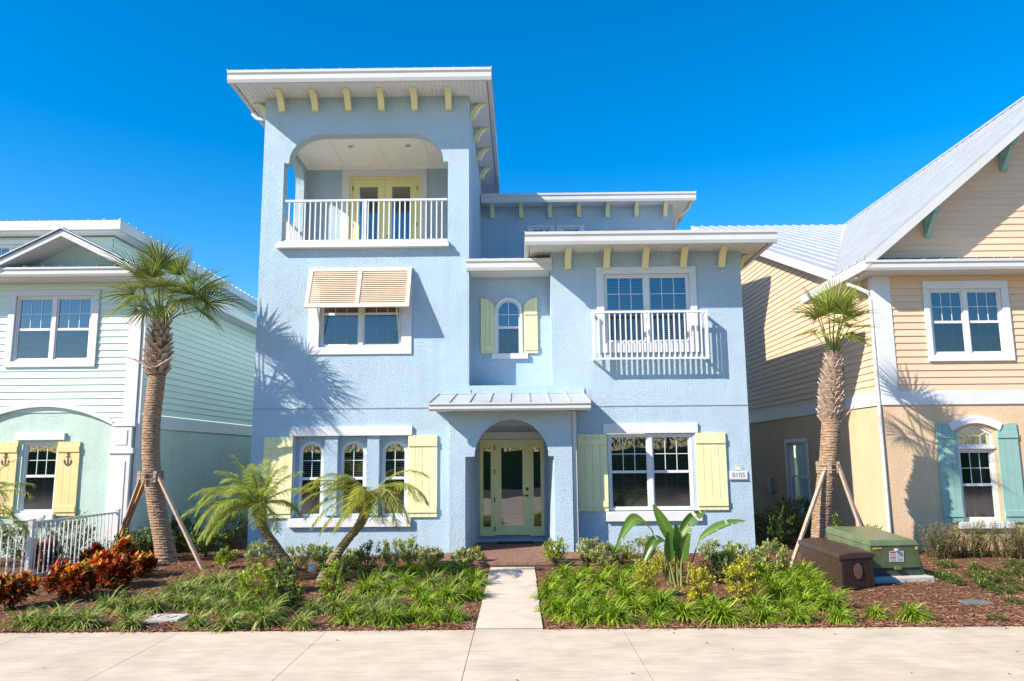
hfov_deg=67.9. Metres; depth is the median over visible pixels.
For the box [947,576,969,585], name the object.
creeping plant
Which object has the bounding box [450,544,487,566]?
variegated shrub
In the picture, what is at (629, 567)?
grass clump
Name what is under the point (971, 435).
transom window
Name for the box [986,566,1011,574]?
creeping plant
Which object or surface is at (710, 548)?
variegated shrub
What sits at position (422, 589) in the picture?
grass clump
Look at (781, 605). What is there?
grass clump
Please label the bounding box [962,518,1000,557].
ruellia shrub
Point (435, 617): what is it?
grass clump
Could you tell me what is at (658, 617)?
grass clump
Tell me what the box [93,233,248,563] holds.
cabbage palm
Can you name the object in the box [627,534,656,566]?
variegated shrub
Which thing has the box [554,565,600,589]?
grass clump
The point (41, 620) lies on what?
grass clump
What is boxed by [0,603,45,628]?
grass clump
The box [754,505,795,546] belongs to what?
hedge bush
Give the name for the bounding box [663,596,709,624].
grass clump
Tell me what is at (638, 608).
grass clump
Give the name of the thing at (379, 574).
grass clump
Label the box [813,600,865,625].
grass clump
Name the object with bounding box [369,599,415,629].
grass clump
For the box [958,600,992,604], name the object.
valve box
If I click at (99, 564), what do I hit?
croton
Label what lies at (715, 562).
shrub
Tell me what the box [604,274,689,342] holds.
window
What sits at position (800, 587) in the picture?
grass clump
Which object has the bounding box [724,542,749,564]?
variegated shrub
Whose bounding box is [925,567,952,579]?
creeping plant
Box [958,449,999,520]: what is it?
window
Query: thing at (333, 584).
shrub
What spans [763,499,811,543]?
hedge bush
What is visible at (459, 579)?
grass clump
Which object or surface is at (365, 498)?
pygmy date palm
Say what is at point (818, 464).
trunk collar
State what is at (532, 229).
window
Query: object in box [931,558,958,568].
creeping plant
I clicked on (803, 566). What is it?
grass clump
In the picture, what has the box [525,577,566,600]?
grass clump
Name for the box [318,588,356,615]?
grass clump
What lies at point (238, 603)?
grass clump
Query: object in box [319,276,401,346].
window
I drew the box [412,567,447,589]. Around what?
grass clump
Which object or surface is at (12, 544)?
hedge bush
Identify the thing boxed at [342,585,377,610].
grass clump
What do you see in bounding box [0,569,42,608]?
croton
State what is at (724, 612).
grass clump
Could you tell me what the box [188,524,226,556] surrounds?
shrub
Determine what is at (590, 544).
variegated shrub
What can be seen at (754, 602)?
grass clump
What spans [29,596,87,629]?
grass clump
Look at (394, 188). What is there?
door
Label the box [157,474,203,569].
timber prop
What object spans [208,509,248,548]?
hedge bush
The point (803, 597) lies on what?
grass clump
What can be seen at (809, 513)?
timber prop
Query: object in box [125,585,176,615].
grass clump
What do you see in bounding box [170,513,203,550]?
shrub
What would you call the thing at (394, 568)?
grass clump
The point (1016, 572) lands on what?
creeping plant
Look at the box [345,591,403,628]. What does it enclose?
grass clump
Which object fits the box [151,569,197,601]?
grass clump
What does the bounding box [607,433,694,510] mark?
window
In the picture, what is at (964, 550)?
ruellia shrub
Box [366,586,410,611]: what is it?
grass clump
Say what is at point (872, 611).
grass clump
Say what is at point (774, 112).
sky
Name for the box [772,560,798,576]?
grass clump
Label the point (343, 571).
shrub
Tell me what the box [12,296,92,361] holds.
window
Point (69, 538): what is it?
hedge bush
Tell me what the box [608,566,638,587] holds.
grass clump
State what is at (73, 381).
mint house
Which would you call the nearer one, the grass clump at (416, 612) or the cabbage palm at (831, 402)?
the grass clump at (416, 612)
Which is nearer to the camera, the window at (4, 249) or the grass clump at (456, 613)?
the grass clump at (456, 613)
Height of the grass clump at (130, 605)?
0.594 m
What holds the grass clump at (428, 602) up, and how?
on the mulch bed
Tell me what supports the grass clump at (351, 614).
on the mulch bed
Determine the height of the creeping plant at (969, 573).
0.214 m
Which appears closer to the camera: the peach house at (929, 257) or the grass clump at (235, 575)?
the grass clump at (235, 575)
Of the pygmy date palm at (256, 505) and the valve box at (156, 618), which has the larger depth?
the pygmy date palm at (256, 505)
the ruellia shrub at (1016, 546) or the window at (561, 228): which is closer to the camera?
the ruellia shrub at (1016, 546)
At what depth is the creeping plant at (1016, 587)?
12.54 m
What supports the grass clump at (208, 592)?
on the mulch bed
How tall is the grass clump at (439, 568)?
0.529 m
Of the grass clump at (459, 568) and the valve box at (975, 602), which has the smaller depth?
the valve box at (975, 602)
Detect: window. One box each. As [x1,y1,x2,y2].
[0,245,21,255]
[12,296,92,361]
[18,442,57,512]
[298,441,323,516]
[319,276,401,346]
[339,441,365,515]
[381,441,407,515]
[497,301,519,352]
[531,228,549,231]
[560,227,579,230]
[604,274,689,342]
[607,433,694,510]
[788,442,808,511]
[928,288,1006,354]
[956,426,992,446]
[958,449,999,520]
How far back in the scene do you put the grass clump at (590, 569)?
14.27 m
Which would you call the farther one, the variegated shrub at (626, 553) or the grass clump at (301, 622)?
the variegated shrub at (626, 553)
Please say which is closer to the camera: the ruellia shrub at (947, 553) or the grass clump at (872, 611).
the grass clump at (872, 611)
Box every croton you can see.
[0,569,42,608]
[20,538,63,575]
[36,557,82,597]
[55,559,102,599]
[70,541,110,570]
[86,547,126,586]
[97,553,140,588]
[109,535,140,562]
[131,550,161,577]
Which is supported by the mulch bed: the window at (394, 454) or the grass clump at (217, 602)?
the grass clump at (217, 602)
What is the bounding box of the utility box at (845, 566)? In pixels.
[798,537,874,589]
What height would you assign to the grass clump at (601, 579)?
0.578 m
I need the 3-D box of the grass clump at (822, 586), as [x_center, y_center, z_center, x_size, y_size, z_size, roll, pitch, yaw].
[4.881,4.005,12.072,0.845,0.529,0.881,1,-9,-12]
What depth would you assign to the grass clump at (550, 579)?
13.17 m
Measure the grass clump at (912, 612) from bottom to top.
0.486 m
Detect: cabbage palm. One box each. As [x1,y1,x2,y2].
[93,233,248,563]
[789,273,879,537]
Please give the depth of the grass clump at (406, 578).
13.52 m
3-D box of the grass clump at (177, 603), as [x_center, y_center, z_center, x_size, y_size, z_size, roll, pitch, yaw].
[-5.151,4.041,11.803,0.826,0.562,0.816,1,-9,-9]
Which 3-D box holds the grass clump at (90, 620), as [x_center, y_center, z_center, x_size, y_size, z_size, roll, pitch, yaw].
[-5.955,3.868,10.584,0.873,0.588,0.809,4,-10,-26]
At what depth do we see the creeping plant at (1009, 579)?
13.14 m
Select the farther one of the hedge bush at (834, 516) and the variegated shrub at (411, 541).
the hedge bush at (834, 516)
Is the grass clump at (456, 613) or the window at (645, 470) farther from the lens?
the window at (645, 470)
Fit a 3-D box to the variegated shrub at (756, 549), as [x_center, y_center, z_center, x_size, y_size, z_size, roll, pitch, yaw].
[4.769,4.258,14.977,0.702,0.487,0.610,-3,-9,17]
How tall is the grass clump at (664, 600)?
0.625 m
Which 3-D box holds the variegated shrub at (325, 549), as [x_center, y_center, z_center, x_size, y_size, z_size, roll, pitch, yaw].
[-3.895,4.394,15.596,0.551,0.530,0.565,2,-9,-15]
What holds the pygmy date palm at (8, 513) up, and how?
on the mulch bed
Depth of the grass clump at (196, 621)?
10.46 m
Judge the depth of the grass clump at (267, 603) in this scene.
11.18 m
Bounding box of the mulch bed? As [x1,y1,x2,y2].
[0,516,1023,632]
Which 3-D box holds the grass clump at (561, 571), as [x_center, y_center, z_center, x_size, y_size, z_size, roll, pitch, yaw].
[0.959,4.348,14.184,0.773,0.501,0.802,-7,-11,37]
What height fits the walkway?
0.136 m
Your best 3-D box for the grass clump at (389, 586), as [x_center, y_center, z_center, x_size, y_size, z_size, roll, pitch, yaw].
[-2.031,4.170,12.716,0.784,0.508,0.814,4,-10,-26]
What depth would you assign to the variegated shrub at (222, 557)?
15.48 m
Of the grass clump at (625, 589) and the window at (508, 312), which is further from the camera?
the window at (508, 312)
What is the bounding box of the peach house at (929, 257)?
[691,96,1023,551]
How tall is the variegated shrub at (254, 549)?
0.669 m
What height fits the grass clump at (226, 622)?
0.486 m
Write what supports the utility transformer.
on the mulch bed
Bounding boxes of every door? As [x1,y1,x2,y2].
[352,180,384,239]
[384,179,417,238]
[494,441,529,534]
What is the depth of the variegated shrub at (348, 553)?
15.35 m
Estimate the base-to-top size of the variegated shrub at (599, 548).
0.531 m
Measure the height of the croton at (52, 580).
0.658 m
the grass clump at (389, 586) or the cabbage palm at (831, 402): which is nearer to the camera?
the grass clump at (389, 586)
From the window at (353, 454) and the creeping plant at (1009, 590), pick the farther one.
the window at (353, 454)
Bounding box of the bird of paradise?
[615,504,744,586]
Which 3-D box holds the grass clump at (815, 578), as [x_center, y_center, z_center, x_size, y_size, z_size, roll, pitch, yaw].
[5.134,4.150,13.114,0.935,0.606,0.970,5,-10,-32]
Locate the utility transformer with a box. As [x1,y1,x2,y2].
[826,526,934,583]
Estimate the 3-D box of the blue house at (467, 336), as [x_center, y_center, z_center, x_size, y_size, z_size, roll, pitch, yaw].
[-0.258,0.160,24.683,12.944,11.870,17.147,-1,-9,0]
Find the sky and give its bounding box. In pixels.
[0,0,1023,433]
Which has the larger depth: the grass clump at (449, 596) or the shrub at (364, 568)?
the shrub at (364, 568)
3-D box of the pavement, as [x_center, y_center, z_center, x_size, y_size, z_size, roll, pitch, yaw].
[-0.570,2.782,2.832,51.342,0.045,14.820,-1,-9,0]
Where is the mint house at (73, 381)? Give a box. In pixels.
[0,218,257,557]
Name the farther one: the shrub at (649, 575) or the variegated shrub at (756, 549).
the variegated shrub at (756, 549)
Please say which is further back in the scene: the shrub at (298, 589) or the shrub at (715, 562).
the shrub at (715, 562)
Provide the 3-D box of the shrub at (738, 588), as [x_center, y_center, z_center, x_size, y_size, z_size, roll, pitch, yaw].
[3.497,3.670,11.694,0.628,0.773,0.597,6,-11,-38]
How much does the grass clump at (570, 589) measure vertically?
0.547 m
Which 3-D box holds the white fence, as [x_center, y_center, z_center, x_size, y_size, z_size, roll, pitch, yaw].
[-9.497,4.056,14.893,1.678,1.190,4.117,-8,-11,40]
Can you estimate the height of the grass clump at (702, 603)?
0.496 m
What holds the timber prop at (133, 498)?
on the mulch bed
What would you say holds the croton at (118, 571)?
on the mulch bed
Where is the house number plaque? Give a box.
[729,465,747,479]
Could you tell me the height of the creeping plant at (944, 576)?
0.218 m
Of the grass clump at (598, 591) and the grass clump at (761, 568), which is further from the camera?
the grass clump at (761, 568)
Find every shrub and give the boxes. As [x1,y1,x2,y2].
[110,526,153,554]
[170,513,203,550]
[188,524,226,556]
[212,545,239,568]
[233,562,277,604]
[240,539,276,570]
[263,557,297,592]
[266,575,306,610]
[285,542,321,570]
[311,542,333,565]
[316,553,358,580]
[316,558,349,603]
[340,547,369,567]
[351,539,381,576]
[378,538,414,565]
[397,535,421,564]
[414,544,445,567]
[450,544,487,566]
[542,536,569,566]
[575,536,601,562]
[586,541,621,565]
[612,542,635,564]
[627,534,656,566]
[632,559,660,591]
[653,546,677,575]
[679,562,717,601]
[695,549,740,581]
[698,538,735,563]
[719,554,761,604]
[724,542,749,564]
[738,545,770,568]
[751,538,792,571]
[917,520,967,558]
[927,518,982,557]
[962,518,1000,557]
[983,519,1023,558]
[993,518,1023,557]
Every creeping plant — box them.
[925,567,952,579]
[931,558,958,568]
[937,571,964,582]
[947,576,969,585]
[962,567,991,578]
[968,561,989,570]
[970,572,999,583]
[975,578,1003,590]
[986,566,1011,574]
[986,612,1006,620]
[987,585,1015,595]
[992,573,1023,585]
[999,556,1023,569]
[999,595,1023,604]
[1003,564,1023,576]
[1004,582,1022,591]
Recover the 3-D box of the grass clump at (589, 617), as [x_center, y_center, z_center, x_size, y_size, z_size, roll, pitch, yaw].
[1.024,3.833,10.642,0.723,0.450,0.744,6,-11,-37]
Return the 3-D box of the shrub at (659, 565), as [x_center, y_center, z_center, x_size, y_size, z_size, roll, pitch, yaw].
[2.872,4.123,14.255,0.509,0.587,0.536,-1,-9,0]
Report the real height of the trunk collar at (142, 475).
0.240 m
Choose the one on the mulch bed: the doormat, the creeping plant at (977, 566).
the creeping plant at (977, 566)
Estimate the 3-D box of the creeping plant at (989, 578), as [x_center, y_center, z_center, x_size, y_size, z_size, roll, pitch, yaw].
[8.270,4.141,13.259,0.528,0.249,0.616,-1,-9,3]
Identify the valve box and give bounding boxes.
[143,614,188,622]
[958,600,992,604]
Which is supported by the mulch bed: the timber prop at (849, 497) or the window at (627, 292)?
the timber prop at (849, 497)
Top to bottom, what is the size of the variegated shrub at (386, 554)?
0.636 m
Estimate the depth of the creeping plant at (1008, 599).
11.57 m
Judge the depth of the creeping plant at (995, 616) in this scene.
10.52 m
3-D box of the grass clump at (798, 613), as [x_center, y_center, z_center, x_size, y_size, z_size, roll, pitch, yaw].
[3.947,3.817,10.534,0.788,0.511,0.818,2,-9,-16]
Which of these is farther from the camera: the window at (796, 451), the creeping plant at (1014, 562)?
the window at (796, 451)
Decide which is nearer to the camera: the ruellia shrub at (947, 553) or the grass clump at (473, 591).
the grass clump at (473, 591)
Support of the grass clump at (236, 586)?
on the mulch bed
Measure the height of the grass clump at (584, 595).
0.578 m
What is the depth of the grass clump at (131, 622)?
10.44 m
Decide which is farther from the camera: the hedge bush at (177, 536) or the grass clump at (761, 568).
the hedge bush at (177, 536)
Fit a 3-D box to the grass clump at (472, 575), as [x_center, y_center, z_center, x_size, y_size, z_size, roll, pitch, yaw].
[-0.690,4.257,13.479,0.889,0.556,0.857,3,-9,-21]
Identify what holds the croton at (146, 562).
on the mulch bed
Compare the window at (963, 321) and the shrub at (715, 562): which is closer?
the shrub at (715, 562)
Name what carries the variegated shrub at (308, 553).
on the mulch bed
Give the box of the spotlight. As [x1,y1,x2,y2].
[308,563,315,573]
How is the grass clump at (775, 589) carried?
on the mulch bed
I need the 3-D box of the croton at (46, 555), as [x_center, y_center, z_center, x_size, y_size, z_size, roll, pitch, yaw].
[-9.227,4.239,14.976,0.806,0.754,0.777,2,-9,-18]
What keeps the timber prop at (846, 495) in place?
on the mulch bed
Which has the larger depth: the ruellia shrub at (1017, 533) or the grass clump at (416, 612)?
the ruellia shrub at (1017, 533)
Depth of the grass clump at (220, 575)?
13.59 m
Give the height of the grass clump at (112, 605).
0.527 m
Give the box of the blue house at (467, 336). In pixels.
[227,66,777,567]
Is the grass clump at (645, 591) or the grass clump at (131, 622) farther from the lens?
the grass clump at (645, 591)
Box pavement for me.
[0,626,1023,680]
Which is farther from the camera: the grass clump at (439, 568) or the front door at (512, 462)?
the front door at (512, 462)
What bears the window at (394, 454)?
in the blue house at (467, 336)
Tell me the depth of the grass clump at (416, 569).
14.54 m
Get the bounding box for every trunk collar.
[137,471,164,482]
[815,461,839,472]
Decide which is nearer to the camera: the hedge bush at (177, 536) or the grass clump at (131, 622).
the grass clump at (131, 622)
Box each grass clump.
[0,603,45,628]
[15,603,68,632]
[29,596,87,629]
[52,595,117,632]
[89,584,128,611]
[107,586,155,619]
[109,606,152,632]
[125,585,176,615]
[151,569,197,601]
[161,581,202,610]
[170,606,218,629]
[176,574,210,596]
[179,568,212,587]
[181,590,218,612]
[192,580,223,603]
[196,574,238,601]
[199,588,231,615]
[201,563,235,588]
[203,604,257,635]
[209,586,262,617]
[218,568,245,584]
[227,578,255,596]
[231,597,289,632]
[248,586,292,618]
[274,607,319,631]
[293,592,338,617]
[311,585,350,603]
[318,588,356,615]
[327,599,371,626]
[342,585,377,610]
[345,571,389,598]
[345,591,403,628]
[364,566,397,587]
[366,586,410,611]
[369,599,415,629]
[375,576,410,598]
[377,558,408,577]
[391,567,424,586]
[397,599,429,623]
[399,587,447,613]
[401,579,437,598]
[402,558,430,576]
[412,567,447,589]
[414,600,454,628]
[424,559,458,577]
[428,577,470,606]
[437,570,480,590]
[441,601,473,623]
[448,558,477,576]
[452,574,493,601]
[460,567,498,585]
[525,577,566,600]
[530,570,565,589]
[534,591,565,614]
[541,591,595,625]
[548,562,578,578]
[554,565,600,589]
[554,578,595,601]
[558,585,601,612]
[568,599,608,626]
[573,561,597,578]
[578,564,619,590]
[586,591,646,627]
[587,579,615,600]
[588,590,627,613]
[594,560,621,577]
[600,575,652,603]
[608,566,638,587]
[612,593,656,618]
[619,560,647,577]
[633,579,668,603]
[637,584,687,616]
[638,605,677,628]
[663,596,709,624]
[685,591,731,617]
[688,593,757,628]
[733,586,787,616]
[742,597,787,625]
[745,559,781,578]
[755,567,790,589]
[756,571,798,600]
[769,594,798,617]
[770,562,814,586]
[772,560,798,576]
[779,597,829,625]
[782,576,821,599]
[782,582,833,616]
[787,557,815,575]
[793,565,832,586]
[805,575,844,600]
[810,582,860,613]
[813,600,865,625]
[860,601,892,620]
[888,597,939,624]
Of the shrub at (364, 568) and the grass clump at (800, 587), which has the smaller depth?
the grass clump at (800, 587)
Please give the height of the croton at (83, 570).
0.660 m
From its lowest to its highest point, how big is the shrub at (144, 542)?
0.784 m
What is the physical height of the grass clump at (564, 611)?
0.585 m
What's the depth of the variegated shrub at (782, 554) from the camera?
14.33 m
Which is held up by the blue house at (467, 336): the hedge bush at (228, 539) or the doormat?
the doormat
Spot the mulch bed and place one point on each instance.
(307, 579)
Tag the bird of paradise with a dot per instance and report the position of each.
(676, 541)
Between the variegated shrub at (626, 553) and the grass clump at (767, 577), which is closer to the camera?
the grass clump at (767, 577)
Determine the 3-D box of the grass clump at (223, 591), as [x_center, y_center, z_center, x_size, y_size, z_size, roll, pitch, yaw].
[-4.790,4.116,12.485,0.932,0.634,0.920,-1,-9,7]
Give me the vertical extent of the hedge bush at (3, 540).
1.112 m
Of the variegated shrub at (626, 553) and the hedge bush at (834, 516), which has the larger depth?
the hedge bush at (834, 516)
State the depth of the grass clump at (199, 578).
13.59 m
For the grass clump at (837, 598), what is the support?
on the mulch bed
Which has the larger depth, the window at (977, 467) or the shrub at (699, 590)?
the window at (977, 467)
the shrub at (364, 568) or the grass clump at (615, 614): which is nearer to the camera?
the grass clump at (615, 614)
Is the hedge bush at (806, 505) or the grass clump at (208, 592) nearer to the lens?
the grass clump at (208, 592)
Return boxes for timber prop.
[119,476,140,535]
[120,483,143,536]
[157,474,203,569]
[789,466,826,566]
[837,465,861,525]
[837,473,863,525]
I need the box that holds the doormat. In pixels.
[498,541,532,543]
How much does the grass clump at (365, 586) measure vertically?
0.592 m
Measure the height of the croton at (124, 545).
0.689 m
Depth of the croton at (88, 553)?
14.31 m
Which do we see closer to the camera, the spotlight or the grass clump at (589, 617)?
the grass clump at (589, 617)
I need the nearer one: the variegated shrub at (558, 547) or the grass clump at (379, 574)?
the grass clump at (379, 574)
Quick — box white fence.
[0,509,120,577]
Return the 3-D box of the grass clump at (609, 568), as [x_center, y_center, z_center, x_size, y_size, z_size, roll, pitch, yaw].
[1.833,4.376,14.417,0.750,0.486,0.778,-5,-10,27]
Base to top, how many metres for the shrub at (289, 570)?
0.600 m
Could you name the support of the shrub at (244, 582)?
on the mulch bed
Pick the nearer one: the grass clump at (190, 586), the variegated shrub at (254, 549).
the grass clump at (190, 586)
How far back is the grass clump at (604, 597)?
11.22 m
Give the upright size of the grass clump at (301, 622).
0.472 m
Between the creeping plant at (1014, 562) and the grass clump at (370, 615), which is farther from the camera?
the creeping plant at (1014, 562)
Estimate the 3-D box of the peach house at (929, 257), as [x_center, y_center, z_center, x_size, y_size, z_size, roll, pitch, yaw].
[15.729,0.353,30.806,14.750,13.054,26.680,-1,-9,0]
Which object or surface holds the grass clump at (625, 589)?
on the mulch bed
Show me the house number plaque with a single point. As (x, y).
(738, 472)
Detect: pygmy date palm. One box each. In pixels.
[0,457,35,541]
[182,454,314,582]
[293,469,429,582]
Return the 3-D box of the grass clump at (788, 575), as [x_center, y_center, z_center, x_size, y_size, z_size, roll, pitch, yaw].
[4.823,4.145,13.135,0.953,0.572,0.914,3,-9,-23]
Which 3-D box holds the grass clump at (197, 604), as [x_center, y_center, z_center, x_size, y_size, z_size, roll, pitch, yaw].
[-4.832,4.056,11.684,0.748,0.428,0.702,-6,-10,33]
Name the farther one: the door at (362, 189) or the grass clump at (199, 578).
the door at (362, 189)
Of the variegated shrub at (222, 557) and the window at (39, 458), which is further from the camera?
the window at (39, 458)
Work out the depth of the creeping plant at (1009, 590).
12.30 m
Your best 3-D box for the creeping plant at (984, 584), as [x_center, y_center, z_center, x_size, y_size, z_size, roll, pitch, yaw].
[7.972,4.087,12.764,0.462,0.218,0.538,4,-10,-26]
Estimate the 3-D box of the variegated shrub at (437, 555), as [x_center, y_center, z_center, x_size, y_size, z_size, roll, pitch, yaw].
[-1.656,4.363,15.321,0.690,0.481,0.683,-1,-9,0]
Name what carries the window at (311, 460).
in the blue house at (467, 336)
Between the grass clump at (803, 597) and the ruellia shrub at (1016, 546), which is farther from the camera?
the ruellia shrub at (1016, 546)
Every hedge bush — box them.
[0,515,70,560]
[0,525,19,550]
[44,511,98,561]
[169,511,192,549]
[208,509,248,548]
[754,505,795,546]
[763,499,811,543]
[768,493,811,535]
[801,510,846,536]
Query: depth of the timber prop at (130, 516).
16.89 m
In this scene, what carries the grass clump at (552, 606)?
on the mulch bed
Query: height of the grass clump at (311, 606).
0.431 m
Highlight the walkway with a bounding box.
[475,567,542,629]
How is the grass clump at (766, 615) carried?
on the mulch bed
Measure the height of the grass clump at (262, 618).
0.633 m
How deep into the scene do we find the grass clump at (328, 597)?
12.04 m

